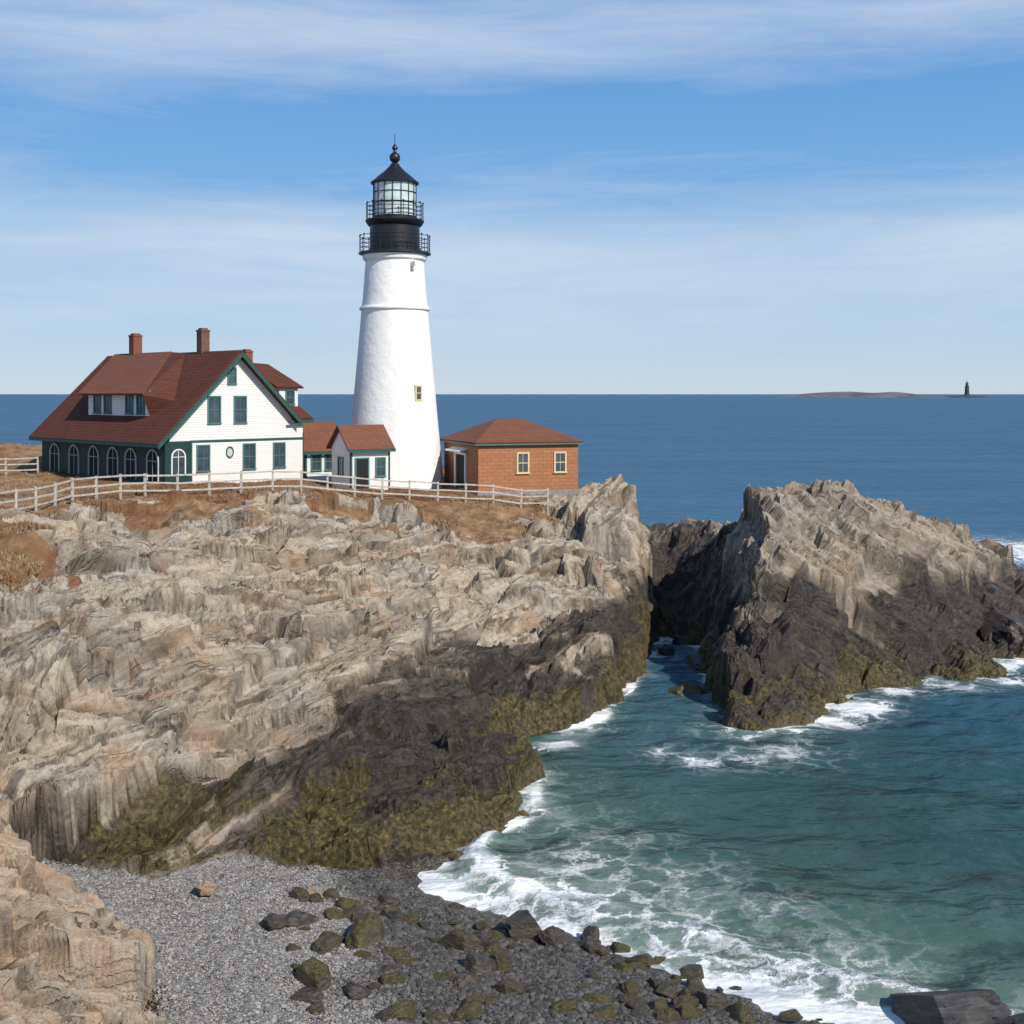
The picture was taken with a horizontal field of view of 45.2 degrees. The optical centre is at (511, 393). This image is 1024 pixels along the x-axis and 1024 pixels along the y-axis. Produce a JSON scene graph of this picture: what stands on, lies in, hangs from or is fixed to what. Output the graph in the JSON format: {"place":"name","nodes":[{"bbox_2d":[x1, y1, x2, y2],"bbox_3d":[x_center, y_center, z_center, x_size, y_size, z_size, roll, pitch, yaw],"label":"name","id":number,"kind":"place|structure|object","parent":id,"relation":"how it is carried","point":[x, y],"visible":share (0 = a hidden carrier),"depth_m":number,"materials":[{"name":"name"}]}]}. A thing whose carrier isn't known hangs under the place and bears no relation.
{"place":"outdoors","nodes":[
{"label":"outdoors","id":0,"kind":"place"},
{"bbox_2d":[0,442,662,1023],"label":"headland ground","id":1,"kind":"structure","parent":0,"point":[330,680],"depth_m":46.88,"materials":[{"name":"stone"}]},
{"bbox_2d":[0,457,38,474],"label":"rail fence","id":2,"kind":"object","parent":1,"relation":"on","point":[6,464],"visible":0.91,"depth_m":86.40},
{"bbox_2d":[29,328,313,484],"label":"keepers house","id":3,"kind":"structure","parent":1,"relation":"on","point":[203,409],"depth_m":80.63,"materials":[{"name":"white paint"}]},
{"bbox_2d":[49,443,59,471],"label":"window","id":4,"kind":"structure","parent":3,"relation":"in","point":[54,453],"depth_m":86.67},
{"bbox_2d":[68,444,78,473],"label":"window","id":5,"kind":"structure","parent":3,"relation":"in","point":[73,456],"depth_m":84.68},
{"bbox_2d":[88,445,98,475],"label":"window","id":6,"kind":"structure","parent":3,"relation":"in","point":[93,453],"depth_m":82.50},
{"bbox_2d":[92,395,100,413],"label":"window","id":7,"kind":"structure","parent":3,"relation":"in","point":[96,398],"depth_m":83.96,"materials":[{"name":"teal glass"}]},
{"bbox_2d":[102,395,111,413],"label":"window","id":8,"kind":"structure","parent":3,"relation":"in","point":[107,399],"depth_m":82.90,"materials":[{"name":"teal glass"}]},
{"bbox_2d":[107,447,118,477],"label":"window","id":9,"kind":"structure","parent":3,"relation":"in","point":[112,454],"depth_m":80.69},
{"bbox_2d":[124,395,133,414],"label":"window","id":10,"kind":"structure","parent":3,"relation":"in","point":[129,399],"depth_m":80.79,"materials":[{"name":"teal glass"}]},
{"bbox_2d":[124,448,136,478],"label":"window","id":11,"kind":"structure","parent":3,"relation":"in","point":[130,459],"depth_m":78.91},
{"bbox_2d":[135,395,144,414],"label":"window","id":12,"kind":"structure","parent":3,"relation":"in","point":[140,402],"depth_m":79.71,"materials":[{"name":"teal glass"}]},
{"bbox_2d":[146,449,158,481],"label":"window","id":13,"kind":"structure","parent":3,"relation":"in","point":[152,459],"depth_m":76.92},
{"bbox_2d":[171,449,185,474],"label":"window","id":14,"kind":"structure","parent":3,"relation":"in","point":[178,456],"depth_m":76.51,"materials":[{"name":"white glass"}]},
{"bbox_2d":[196,444,210,471],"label":"window","id":15,"kind":"structure","parent":3,"relation":"in","point":[202,451],"depth_m":77.84,"materials":[{"name":"teal glass"}]},
{"bbox_2d":[207,396,221,423],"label":"window","id":16,"kind":"structure","parent":3,"relation":"in","point":[213,402],"depth_m":78.40,"materials":[{"name":"teal glass"}]},
{"bbox_2d":[227,367,237,384],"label":"window","id":17,"kind":"structure","parent":3,"relation":"in","point":[232,374],"depth_m":79.38,"materials":[{"name":"teal glass"}]},
{"bbox_2d":[233,396,247,423],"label":"window","id":18,"kind":"structure","parent":3,"relation":"in","point":[239,402],"depth_m":79.75,"materials":[{"name":"teal glass"}]},
{"bbox_2d":[243,443,256,469],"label":"window","id":19,"kind":"structure","parent":3,"relation":"in","point":[249,449],"depth_m":80.29,"materials":[{"name":"teal glass"}]},
{"bbox_2d":[273,442,285,468],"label":"window","id":20,"kind":"structure","parent":3,"relation":"in","point":[279,448],"depth_m":81.94,"materials":[{"name":"teal glass"}]},
{"bbox_2d":[285,390,295,404],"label":"window","id":21,"kind":"structure","parent":3,"relation":"in","point":[289,394],"depth_m":88.19,"materials":[{"name":"teal glass"}]},
{"bbox_2d":[0,470,548,515],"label":"rail fence","id":22,"kind":"object","parent":1,"relation":"on","point":[120,490],"visible":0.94,"depth_m":70.03,"materials":[{"name":"wood"}]},
{"bbox_2d":[0,466,552,595],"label":"dry grass","id":23,"kind":"structure","parent":1,"relation":"on","point":[23,568],"depth_m":72.09,"materials":[{"name":"plant"}]},
{"bbox_2d":[303,421,335,480],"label":"passage building","id":24,"kind":"structure","parent":1,"relation":"on","point":[317,453],"depth_m":84.64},
{"bbox_2d":[311,454,321,470],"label":"window","id":25,"kind":"structure","parent":24,"relation":"in","point":[316,460],"depth_m":84.37,"materials":[{"name":"teal glass"}]},
{"bbox_2d":[324,454,331,470],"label":"window","id":26,"kind":"structure","parent":24,"relation":"in","point":[327,457],"depth_m":84.77,"materials":[{"name":"teal glass"}]},
{"bbox_2d":[326,424,395,490],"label":"entrance building","id":27,"kind":"structure","parent":1,"relation":"on","point":[362,451],"depth_m":79.99,"materials":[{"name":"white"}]},
{"bbox_2d":[337,456,342,475],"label":"window","id":28,"kind":"structure","parent":27,"relation":"in","point":[339,459],"depth_m":80.43,"materials":[{"name":"teal glass"}]},
{"bbox_2d":[355,457,368,488],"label":"door","id":29,"kind":"structure","parent":27,"relation":"in","point":[361,464],"depth_m":79.36,"materials":[{"name":"teal paint"}]},
{"bbox_2d":[375,457,386,476],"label":"window","id":30,"kind":"structure","parent":27,"relation":"in","point":[380,462],"depth_m":79.98,"materials":[{"name":"teal glass"}]},
{"bbox_2d":[351,136,443,488],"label":"lighthouse","id":31,"kind":"object","parent":1,"relation":"on","point":[394,392],"visible":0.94,"depth_m":83.99,"materials":[{"name":"white paint"}]},
{"bbox_2d":[414,385,421,400],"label":"window","id":32,"kind":"structure","parent":31,"relation":"in","point":[417,388],"depth_m":83.72,"materials":[{"name":"beige glass"}]},
{"bbox_2d":[440,419,583,496],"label":"brick building","id":33,"kind":"structure","parent":1,"relation":"on","point":[523,454],"depth_m":81.64,"materials":[{"name":"brick"}]},
{"bbox_2d":[454,452,466,488],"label":"door","id":34,"kind":"structure","parent":33,"relation":"in","point":[460,459],"depth_m":83.41,"materials":[{"name":"white paint"}]},
{"bbox_2d":[516,452,529,473],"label":"window","id":35,"kind":"structure","parent":33,"relation":"in","point":[522,458],"depth_m":81.04,"materials":[{"name":"beige glass"}]},
{"bbox_2d":[554,451,566,472],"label":"window","id":36,"kind":"structure","parent":33,"relation":"in","point":[560,457],"depth_m":81.95,"materials":[{"name":"beige glass"}]},
{"bbox_2d":[40,851,834,1023],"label":"beach","id":37,"kind":"structure","parent":0,"point":[410,870],"depth_m":32.20,"materials":[{"name":"gravel"}]},
{"bbox_2d":[195,880,216,895],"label":"boulder","id":38,"kind":"object","parent":37,"relation":"on","point":[206,888],"visible":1,"depth_m":34.41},
{"bbox_2d":[263,912,285,931],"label":"boulder","id":39,"kind":"object","parent":37,"relation":"on","point":[272,921],"visible":1,"depth_m":32.48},
{"bbox_2d":[289,887,309,901],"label":"boulder","id":40,"kind":"object","parent":37,"relation":"on","point":[301,894],"visible":0.99,"depth_m":34.72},
{"bbox_2d":[285,910,318,928],"bbox_3d":[-5.714,14.203,33.006,1.076,0.540,0.889,8,7,-43],"label":"boulder","id":41,"kind":"object","parent":37,"relation":"on","point":[296,918],"visible":0.87,"depth_m":32.81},
{"bbox_2d":[290,986,323,1003],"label":"boulder","id":42,"kind":"object","parent":37,"relation":"on","point":[310,994],"visible":0.94,"depth_m":28.48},
{"bbox_2d":[296,957,331,991],"bbox_3d":[-4.701,13.953,29.405,0.742,0.687,1.031,6,6,-43],"label":"boulder","id":43,"kind":"object","parent":37,"relation":"on","point":[314,972],"visible":0.86,"depth_m":29.18,"materials":[{"name":"stone"}]},
{"bbox_2d":[308,1001,323,1014],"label":"boulder","id":44,"kind":"object","parent":37,"relation":"on","point":[316,1007],"visible":1,"depth_m":27.89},
{"bbox_2d":[310,893,323,902],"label":"boulder","id":45,"kind":"object","parent":37,"relation":"on","point":[316,897],"visible":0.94,"depth_m":34.63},
{"bbox_2d":[311,933,337,954],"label":"boulder","id":46,"kind":"object","parent":37,"relation":"on","point":[324,944],"visible":0.92,"depth_m":31.35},
{"bbox_2d":[322,888,339,898],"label":"boulder","id":47,"kind":"object","parent":37,"relation":"on","point":[332,893],"visible":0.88,"depth_m":34.94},
{"bbox_2d":[320,931,343,948],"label":"boulder","id":48,"kind":"object","parent":37,"relation":"on","point":[340,938],"visible":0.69,"depth_m":31.92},
{"bbox_2d":[324,907,343,919],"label":"boulder","id":49,"kind":"object","parent":37,"relation":"on","point":[332,913],"visible":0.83,"depth_m":33.46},
{"bbox_2d":[336,897,359,909],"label":"boulder","id":50,"kind":"object","parent":37,"relation":"on","point":[343,903],"visible":0.56,"depth_m":34.34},
{"bbox_2d":[342,903,361,918],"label":"boulder","id":51,"kind":"object","parent":37,"relation":"on","point":[347,913],"visible":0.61,"depth_m":33.67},
{"bbox_2d":[349,908,364,922],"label":"boulder","id":52,"kind":"object","parent":37,"relation":"on","point":[357,914],"visible":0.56,"depth_m":33.47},
{"bbox_2d":[344,981,370,1000],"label":"boulder","id":53,"kind":"object","parent":37,"relation":"on","point":[354,991],"visible":1,"depth_m":28.81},
{"bbox_2d":[353,950,370,959],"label":"boulder","id":54,"kind":"object","parent":37,"relation":"on","point":[364,954],"visible":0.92,"depth_m":31.05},
{"bbox_2d":[345,912,385,947],"bbox_3d":[-3.798,14.161,32.176,1.058,0.779,1.432,8,10,-1],"label":"boulder","id":55,"kind":"object","parent":37,"relation":"on","point":[367,929],"visible":0.74,"depth_m":31.93,"materials":[{"name":"stone"}]},
{"bbox_2d":[376,1008,394,1021],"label":"boulder","id":56,"kind":"object","parent":37,"relation":"on","point":[384,1014],"visible":1,"depth_m":27.70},
{"bbox_2d":[377,890,396,905],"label":"boulder","id":57,"kind":"object","parent":37,"relation":"on","point":[386,897],"visible":0.8,"depth_m":35.14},
{"bbox_2d":[377,964,398,972],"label":"boulder","id":58,"kind":"object","parent":37,"relation":"on","point":[384,967],"visible":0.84,"depth_m":30.32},
{"bbox_2d":[380,973,404,984],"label":"boulder","id":59,"kind":"object","parent":37,"relation":"on","point":[390,978],"visible":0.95,"depth_m":29.62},
{"bbox_2d":[383,910,402,920],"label":"boulder","id":60,"kind":"object","parent":37,"relation":"on","point":[396,915],"visible":0.76,"depth_m":33.83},
{"bbox_2d":[381,947,409,958],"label":"boulder","id":61,"kind":"object","parent":37,"relation":"on","point":[395,952],"visible":0.77,"depth_m":31.38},
{"bbox_2d":[388,999,416,1020],"bbox_3d":[-2.611,14.111,28.024,0.897,0.346,0.737,-10,6,-4],"label":"boulder","id":62,"kind":"object","parent":37,"relation":"on","point":[405,1008],"visible":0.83,"depth_m":27.95,"materials":[{"name":"stone"}]},
{"bbox_2d":[400,913,419,924],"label":"boulder","id":63,"kind":"object","parent":37,"relation":"on","point":[412,918],"visible":0.81,"depth_m":33.80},
{"bbox_2d":[432,970,456,981],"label":"boulder","id":64,"kind":"object","parent":37,"relation":"on","point":[446,975],"visible":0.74,"depth_m":30.01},
{"bbox_2d":[437,928,482,951],"bbox_3d":[-1.359,14.517,32.675,1.197,0.800,0.922,0,0,34],"label":"boulder","id":65,"kind":"object","parent":37,"relation":"on","point":[464,940],"visible":0.86,"depth_m":32.27,"materials":[{"name":"stone"}]},
{"bbox_2d":[453,974,480,988],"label":"boulder","id":66,"kind":"object","parent":37,"relation":"on","point":[461,980],"visible":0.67,"depth_m":29.72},
{"bbox_2d":[453,1000,482,1020],"bbox_3d":[-0.991,14.174,28.126,0.600,0.300,0.808,5,17,30],"label":"boulder","id":67,"kind":"object","parent":37,"relation":"on","point":[474,1007],"visible":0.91,"depth_m":28.08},
{"bbox_2d":[459,995,482,1007],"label":"boulder","id":68,"kind":"object","parent":37,"relation":"on","point":[467,999],"visible":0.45,"depth_m":28.60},
{"bbox_2d":[463,953,495,975],"bbox_3d":[-0.799,14.426,30.909,0.880,0.630,1.043,13,1,-4],"label":"boulder","id":69,"kind":"object","parent":37,"relation":"on","point":[474,963],"visible":0.82,"depth_m":30.67,"materials":[{"name":"stone"}]},
{"bbox_2d":[472,930,493,946],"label":"boulder","id":70,"kind":"object","parent":37,"relation":"on","point":[486,939],"visible":0.61,"depth_m":32.67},
{"bbox_2d":[483,943,500,954],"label":"boulder","id":71,"kind":"object","parent":37,"relation":"on","point":[491,949],"visible":0.44,"depth_m":32.02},
{"bbox_2d":[485,930,504,941],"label":"boulder","id":72,"kind":"object","parent":37,"relation":"on","point":[496,936],"visible":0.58,"depth_m":33.13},
{"bbox_2d":[491,949,508,966],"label":"boulder","id":73,"kind":"object","parent":37,"relation":"on","point":[499,957],"visible":0.72,"depth_m":31.32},
{"bbox_2d":[496,963,513,972],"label":"boulder","id":74,"kind":"object","parent":37,"relation":"on","point":[505,968],"visible":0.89,"depth_m":30.92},
{"bbox_2d":[496,979,525,994],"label":"boulder","id":75,"kind":"object","parent":37,"relation":"on","point":[513,987],"visible":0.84,"depth_m":29.47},
{"bbox_2d":[504,910,541,941],"bbox_3d":[0.333,14.786,33.759,1.081,0.995,1.164,0,0,1],"label":"boulder","id":76,"kind":"object","parent":37,"relation":"on","point":[522,925],"visible":0.79,"depth_m":33.31,"materials":[{"name":"stone"}]},
{"bbox_2d":[524,981,542,992],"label":"boulder","id":77,"kind":"object","parent":37,"relation":"on","point":[535,988],"visible":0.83,"depth_m":29.70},
{"bbox_2d":[529,999,547,1011],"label":"boulder","id":78,"kind":"object","parent":37,"relation":"on","point":[538,1003],"visible":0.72,"depth_m":28.65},
{"bbox_2d":[537,926,564,947],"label":"boulder","id":79,"kind":"object","parent":37,"relation":"on","point":[553,936],"visible":0.87,"depth_m":33.08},
{"bbox_2d":[550,999,576,1013],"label":"boulder","id":80,"kind":"object","parent":37,"relation":"on","point":[564,1005],"visible":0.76,"depth_m":28.55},
{"bbox_2d":[581,925,599,939],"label":"boulder","id":81,"kind":"object","parent":37,"relation":"on","point":[590,930],"visible":0.54,"depth_m":33.77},
{"bbox_2d":[581,934,600,951],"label":"boulder","id":82,"kind":"object","parent":37,"relation":"on","point":[583,942],"visible":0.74,"depth_m":33.18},
{"bbox_2d":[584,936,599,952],"bbox_3d":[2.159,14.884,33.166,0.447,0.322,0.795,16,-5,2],"label":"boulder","id":83,"kind":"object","parent":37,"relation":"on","point":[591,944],"visible":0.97,"depth_m":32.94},
{"bbox_2d":[581,993,611,1003],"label":"boulder","id":84,"kind":"object","parent":37,"relation":"on","point":[599,998],"visible":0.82,"depth_m":29.27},
{"bbox_2d":[588,1004,620,1020],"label":"boulder","id":85,"kind":"object","parent":37,"relation":"on","point":[607,1012],"visible":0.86,"depth_m":28.36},
{"bbox_2d":[610,941,630,952],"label":"boulder","id":86,"kind":"object","parent":37,"relation":"on","point":[617,947],"visible":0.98,"depth_m":33.12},
{"bbox_2d":[613,962,633,971],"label":"boulder","id":87,"kind":"object","parent":37,"relation":"on","point":[623,966],"visible":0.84,"depth_m":31.60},
{"bbox_2d":[622,978,639,992],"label":"boulder","id":88,"kind":"object","parent":37,"relation":"on","point":[630,986],"visible":0.83,"depth_m":30.16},
{"bbox_2d":[619,993,642,1003],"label":"boulder","id":89,"kind":"object","parent":37,"relation":"on","point":[626,998],"visible":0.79,"depth_m":29.53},
{"bbox_2d":[625,998,646,1011],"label":"boulder","id":90,"kind":"object","parent":37,"relation":"on","point":[640,1003],"visible":0.84,"depth_m":29.09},
{"bbox_2d":[630,1007,645,1017],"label":"boulder","id":91,"kind":"object","parent":37,"relation":"on","point":[635,1012],"visible":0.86,"depth_m":28.63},
{"bbox_2d":[628,962,647,969],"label":"boulder","id":92,"kind":"object","parent":37,"relation":"on","point":[637,965],"visible":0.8,"depth_m":31.71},
{"bbox_2d":[626,954,651,966],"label":"boulder","id":93,"kind":"object","parent":37,"relation":"on","point":[645,959],"visible":0.65,"depth_m":32.08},
{"bbox_2d":[648,977,663,988],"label":"boulder","id":94,"kind":"object","parent":37,"relation":"on","point":[654,982],"visible":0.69,"depth_m":30.65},
{"bbox_2d":[650,998,667,1011],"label":"boulder","id":95,"kind":"object","parent":37,"relation":"on","point":[657,1004],"visible":0.69,"depth_m":29.16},
{"bbox_2d":[654,981,675,998],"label":"boulder","id":96,"kind":"object","parent":37,"relation":"on","point":[664,989],"visible":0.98,"depth_m":30.16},
{"bbox_2d":[656,1008,679,1023],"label":"boulder","id":97,"kind":"object","parent":37,"relation":"on","point":[667,1015],"visible":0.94,"depth_m":28.40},
{"bbox_2d":[673,996,691,1008],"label":"boulder","id":98,"kind":"object","parent":37,"relation":"on","point":[679,1001],"visible":0.48,"depth_m":29.36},
{"bbox_2d":[678,1003,703,1019],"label":"boulder","id":99,"kind":"object","parent":37,"relation":"on","point":[686,1011],"visible":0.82,"depth_m":28.70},
{"bbox_2d":[679,964,703,979],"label":"boulder","id":100,"kind":"object","parent":37,"relation":"on","point":[687,970],"visible":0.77,"depth_m":31.64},
{"bbox_2d":[686,975,704,988],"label":"boulder","id":101,"kind":"object","parent":37,"relation":"on","point":[694,980],"visible":0.54,"depth_m":30.92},
{"bbox_2d":[686,985,704,995],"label":"boulder","id":102,"kind":"object","parent":37,"relation":"on","point":[693,989],"visible":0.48,"depth_m":30.09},
{"bbox_2d":[696,990,725,1009],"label":"boulder","id":103,"kind":"object","parent":37,"relation":"on","point":[709,1000],"visible":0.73,"depth_m":29.40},
{"bbox_2d":[725,1002,754,1023],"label":"boulder","id":104,"kind":"object","parent":37,"relation":"on","point":[739,1012],"visible":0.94,"depth_m":28.77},
{"bbox_2d":[779,1009,802,1021],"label":"boulder","id":105,"kind":"object","parent":37,"relation":"on","point":[792,1015],"visible":1,"depth_m":29.09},
{"bbox_2d":[0,394,1023,1023],"bbox_3d":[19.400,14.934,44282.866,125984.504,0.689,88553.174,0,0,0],"label":"sea water","id":106,"kind":"structure","parent":0,"point":[858,858],"depth_m":46.52,"materials":[{"name":"liquid"}]},
{"bbox_2d":[657,644,674,655],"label":"boulder","id":107,"kind":"object","parent":106,"relation":"in","point":[666,650],"visible":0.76,"depth_m":70.61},
{"bbox_2d":[672,635,687,644],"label":"boulder","id":108,"kind":"object","parent":106,"relation":"in","point":[679,639],"visible":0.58,"depth_m":73.51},
{"bbox_2d":[668,683,705,695],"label":"boulder","id":109,"kind":"object","parent":106,"relation":"in","point":[687,689],"visible":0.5,"depth_m":60.60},
{"bbox_2d":[685,654,700,670],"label":"boulder","id":110,"kind":"object","parent":106,"relation":"in","point":[692,661],"visible":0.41,"depth_m":67.88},
{"bbox_2d":[642,479,1023,730],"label":"rocky islet","id":111,"kind":"object","parent":106,"relation":"in","point":[792,603],"visible":0.69,"depth_m":67.47,"materials":[{"name":"stone"}]},
{"bbox_2d":[890,989,1011,1023],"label":"boulder","id":112,"kind":"object","parent":106,"relation":"in","point":[977,1006],"visible":0.98,"depth_m":28.90,"materials":[{"name":"stone"}]},
{"bbox_2d":[946,382,991,397],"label":"beacon tower","id":113,"kind":"structure","parent":106,"relation":"in","point":[966,394],"depth_m":5166.48,"materials":[{"name":"stone"}]},
{"bbox_2d":[979,610,1023,656],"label":"boulder","id":114,"kind":"object","parent":106,"relation":"in","point":[997,627],"visible":0.88,"depth_m":70.40,"materials":[{"name":"stone"}]},
{"bbox_2d":[994,1013,1023,1023],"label":"boulder","id":115,"kind":"object","parent":106,"relation":"in","point":[1015,1019],"visible":0.94,"depth_m":28.52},
{"bbox_2d":[0,0,1023,393],"label":"sky","id":116,"kind":"structure","parent":0,"point":[617,196],"materials":[{"name":"blue"}]},
{"bbox_2d":[769,392,951,397],"bbox_3d":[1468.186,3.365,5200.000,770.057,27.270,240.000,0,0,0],"label":"distant island","id":117,"kind":"structure","parent":0,"point":[859,395],"depth_m":5119.24,"materials":[{"name":"stone"}]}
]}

